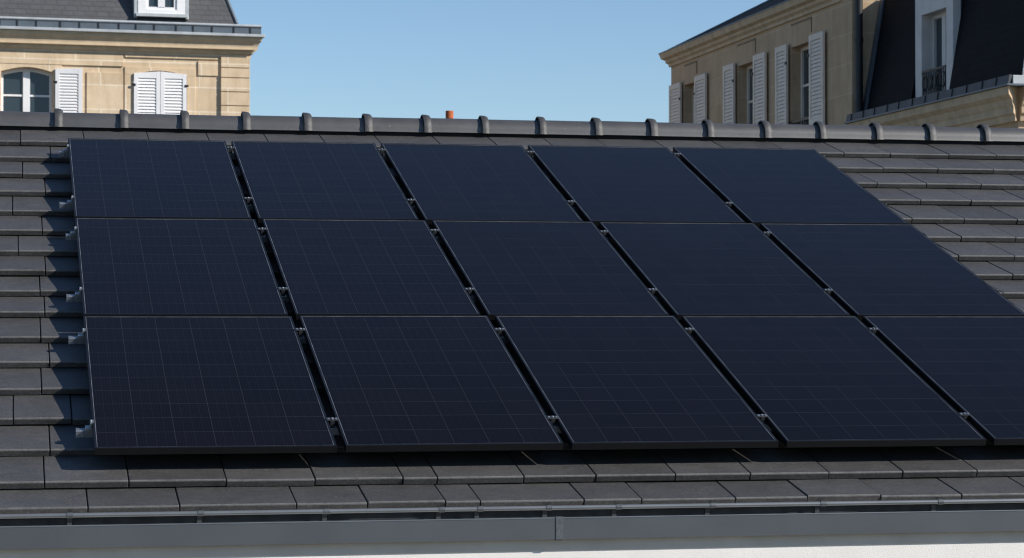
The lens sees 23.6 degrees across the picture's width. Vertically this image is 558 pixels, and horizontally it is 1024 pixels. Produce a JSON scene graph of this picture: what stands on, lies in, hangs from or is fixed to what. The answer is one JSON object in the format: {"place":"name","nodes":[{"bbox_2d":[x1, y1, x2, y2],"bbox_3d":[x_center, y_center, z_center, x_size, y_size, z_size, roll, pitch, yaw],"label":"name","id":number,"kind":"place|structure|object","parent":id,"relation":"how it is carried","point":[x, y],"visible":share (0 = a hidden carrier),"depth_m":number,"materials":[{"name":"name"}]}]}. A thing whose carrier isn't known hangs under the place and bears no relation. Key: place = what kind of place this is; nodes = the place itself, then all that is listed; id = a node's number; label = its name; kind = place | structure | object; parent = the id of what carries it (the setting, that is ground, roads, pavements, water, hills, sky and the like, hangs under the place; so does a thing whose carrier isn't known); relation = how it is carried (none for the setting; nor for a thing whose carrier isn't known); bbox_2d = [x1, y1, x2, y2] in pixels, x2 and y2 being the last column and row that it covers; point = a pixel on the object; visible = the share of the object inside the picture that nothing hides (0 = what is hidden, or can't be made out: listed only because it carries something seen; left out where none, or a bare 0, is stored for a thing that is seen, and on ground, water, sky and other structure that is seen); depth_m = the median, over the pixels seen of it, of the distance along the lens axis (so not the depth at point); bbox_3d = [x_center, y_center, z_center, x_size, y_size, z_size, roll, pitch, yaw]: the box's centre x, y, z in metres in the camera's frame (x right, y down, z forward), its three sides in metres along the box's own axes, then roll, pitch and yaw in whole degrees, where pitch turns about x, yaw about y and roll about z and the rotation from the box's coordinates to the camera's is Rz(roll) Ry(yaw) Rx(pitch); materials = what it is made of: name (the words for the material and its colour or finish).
{"place":"outdoors","nodes":[
{"label":"outdoors","id":0,"kind":"place"},
{"bbox_2d":[0,0,264,115],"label":"limestone house","id":1,"kind":"structure","parent":0,"point":[192,57],"depth_m":46.27,"materials":[{"name":"stone"}]},
{"bbox_2d":[1,68,51,111],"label":"window","id":2,"kind":"structure","parent":1,"relation":"in","point":[22,89],"depth_m":45.95,"materials":[{"name":"glass"}]},
{"bbox_2d":[133,75,181,113],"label":"window","id":3,"kind":"structure","parent":1,"relation":"in","point":[133,75],"depth_m":46.62,"materials":[{"name":"white paint"}]},
{"bbox_2d":[229,0,766,122],"label":"sky","id":4,"kind":"structure","parent":0,"point":[555,60],"materials":[{"name":"blue"}]},
{"bbox_2d":[658,0,879,124],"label":"shaded limestone wing","id":5,"kind":"structure","parent":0,"point":[802,62],"depth_m":37.05,"materials":[{"name":"beige stone"}]},
{"bbox_2d":[693,84,697,122],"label":"window","id":6,"kind":"structure","parent":5,"relation":"in","point":[697,84],"depth_m":42.44,"materials":[{"name":"white paint"}]},
{"bbox_2d":[747,65,756,123],"bbox_3d":[3.896,-2.371,38.852,0.072,2.104,1.020,0,-1,-12],"label":"window","id":7,"kind":"structure","parent":5,"relation":"in","point":[750,68],"depth_m":39.29,"materials":[{"name":"white paint"}]},
{"bbox_2d":[801,45,808,124],"bbox_3d":[4.444,-2.618,36.166,0.072,1.704,1.030,0,-1,-12],"label":"window","id":8,"kind":"structure","parent":5,"relation":"in","point":[804,50],"depth_m":36.56,"materials":[{"name":"white paint"}]},
{"bbox_2d":[844,0,1023,127],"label":"mansard building","id":9,"kind":"structure","parent":0,"point":[947,63],"depth_m":30.93,"materials":[{"name":"stone"}]},
{"bbox_3d":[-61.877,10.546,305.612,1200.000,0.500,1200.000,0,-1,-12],"label":"ground","id":10,"kind":"structure","parent":0,"visible":0},
{"bbox_2d":[0,108,1023,557],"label":"tiled house","id":11,"kind":"structure","parent":10,"relation":"on","point":[952,192],"depth_m":12.24,"materials":[{"name":"grey tile"}]},
{"bbox_2d":[59,145,824,164],"bbox_3d":[-0.414,-0.879,18.076,5.756,0.149,0.067,0,17,-12],"label":"mounting rail","id":12,"kind":"object","parent":11,"relation":"attached to","point":[64,153],"visible":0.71,"depth_m":17.74,"materials":[{"name":"metal"}]},
{"bbox_2d":[446,111,452,118],"bbox_3d":[-0.569,-0.798,22.299,0.150,1.465,0.150,0,-1,-12],"label":"flue pipe","id":13,"kind":"object","parent":11,"relation":"on","point":[449,114],"visible":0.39,"depth_m":22.28,"materials":[{"name":"ceramic"}]},
{"bbox_2d":[59,196,887,214],"bbox_3d":[-0.154,-0.469,16.742,5.778,0.149,0.066,0,17,-12],"label":"mounting rail","id":14,"kind":"object","parent":11,"relation":"attached to","point":[68,204],"visible":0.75,"depth_m":16.41,"materials":[{"name":"metal"}]},
{"bbox_2d":[68,138,250,219],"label":"solar panel","id":15,"kind":"object","parent":14,"relation":"attached to","point":[145,178],"visible":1,"depth_m":16.73,"materials":[{"name":"black glass"}]},
{"bbox_2d":[231,141,418,222],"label":"solar panel","id":16,"kind":"object","parent":14,"relation":"attached to","point":[315,180],"visible":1,"depth_m":16.97,"materials":[{"name":"black glass"}]},
{"bbox_2d":[380,143,582,224],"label":"solar panel","id":17,"kind":"object","parent":14,"relation":"attached to","point":[476,182],"visible":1,"depth_m":17.19,"materials":[{"name":"black glass"}]},
{"bbox_2d":[527,145,744,225],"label":"solar panel","id":18,"kind":"object","parent":14,"relation":"attached to","point":[597,184],"visible":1,"depth_m":17.41,"materials":[{"name":"black glass"}]},
{"bbox_2d":[673,147,908,226],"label":"solar panel","id":19,"kind":"object","parent":14,"relation":"attached to","point":[756,186],"visible":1,"depth_m":17.64,"materials":[{"name":"black glass"}]},
{"bbox_2d":[68,327,884,344],"bbox_3d":[0.400,0.354,14.072,5.801,0.149,0.066,0,17,-12],"label":"mounting rail","id":20,"kind":"object","parent":11,"relation":"attached to","point":[79,338],"visible":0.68,"depth_m":13.73,"materials":[{"name":"metal"}]},
{"bbox_2d":[66,227,926,244],"bbox_3d":[0.008,-0.249,16.032,5.761,0.149,0.066,0,17,-12],"label":"mounting rail","id":21,"kind":"object","parent":11,"relation":"attached to","point":[71,235],"visible":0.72,"depth_m":15.70,"materials":[{"name":"metal"}]},
{"bbox_2d":[432,220,668,319],"bbox_3d":[0.199,-0.073,15.309,1.088,0.036,2.050,0,17,-12],"label":"solar panel","id":22,"kind":"object","parent":21,"relation":"attached to","point":[543,268],"visible":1,"depth_m":15.21,"materials":[{"name":"black glass"}]},
{"bbox_2d":[76,412,975,437],"bbox_3d":[0.683,0.778,12.694,5.795,0.149,0.066,0,17,-12],"label":"mounting rail","id":23,"kind":"object","parent":11,"relation":"attached to","point":[86,431],"visible":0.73,"depth_m":12.36,"materials":[{"name":"metal"}]},
{"bbox_2d":[83,316,336,454],"bbox_3d":[-1.632,0.529,12.882,1.169,0.038,2.106,0,17,-12],"label":"solar panel","id":24,"kind":"object","parent":23,"relation":"attached to","point":[202,385],"visible":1,"depth_m":12.71,"materials":[{"name":"black glass"}]},
{"bbox_2d":[299,315,562,451],"bbox_3d":[-0.480,0.531,13.116,1.092,0.036,2.106,0,17,-12],"label":"solar panel","id":25,"kind":"object","parent":23,"relation":"attached to","point":[402,383],"visible":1,"depth_m":12.96,"materials":[{"name":"black glass"}]},
{"bbox_2d":[495,315,777,449],"bbox_3d":[0.627,0.535,13.341,1.075,0.036,2.106,0,17,-12],"label":"solar panel","id":26,"kind":"object","parent":23,"relation":"attached to","point":[603,382],"visible":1,"depth_m":13.18,"materials":[{"name":"black glass"}]},
{"bbox_2d":[681,316,985,447],"bbox_3d":[1.725,0.540,13.565,1.076,0.036,2.106,0,17,-12],"label":"solar panel","id":27,"kind":"object","parent":23,"relation":"attached to","point":[824,381],"visible":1,"depth_m":13.40,"materials":[{"name":"black glass"}]},
{"bbox_2d":[862,316,1023,444],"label":"solar panel","id":28,"kind":"object","parent":23,"relation":"attached to","point":[973,366],"visible":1,"depth_m":13.95,"materials":[{"name":"black glass"}]},
{"bbox_2d":[66,287,998,302],"bbox_3d":[0.246,0.128,14.805,5.782,0.149,0.067,0,17,-12],"label":"mounting rail","id":29,"kind":"object","parent":11,"relation":"attached to","point":[76,297],"visible":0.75,"depth_m":14.47,"materials":[{"name":"metal"}]},
{"bbox_2d":[75,218,287,315],"bbox_3d":[-2.040,-0.079,14.854,1.150,0.038,2.050,0,17,-12],"label":"solar panel","id":30,"kind":"object","parent":29,"relation":"attached to","point":[168,267],"visible":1,"depth_m":14.74,"materials":[{"name":"black glass"}]},
{"bbox_2d":[262,219,479,319],"bbox_3d":[-0.905,-0.077,15.084,1.074,0.038,2.050,0,17,-12],"label":"solar panel","id":31,"kind":"object","parent":29,"relation":"attached to","point":[358,267],"visible":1,"depth_m":14.98,"materials":[{"name":"black glass"}]},
{"bbox_2d":[599,222,849,319],"bbox_3d":[1.303,-0.068,15.534,1.075,0.036,2.050,0,17,-12],"label":"solar panel","id":32,"kind":"object","parent":29,"relation":"attached to","point":[718,269],"visible":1,"depth_m":15.43,"materials":[{"name":"black glass"}]},
{"bbox_2d":[760,223,1023,319],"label":"solar panel","id":33,"kind":"object","parent":29,"relation":"attached to","point":[861,270],"visible":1,"depth_m":15.66,"materials":[{"name":"black glass"}]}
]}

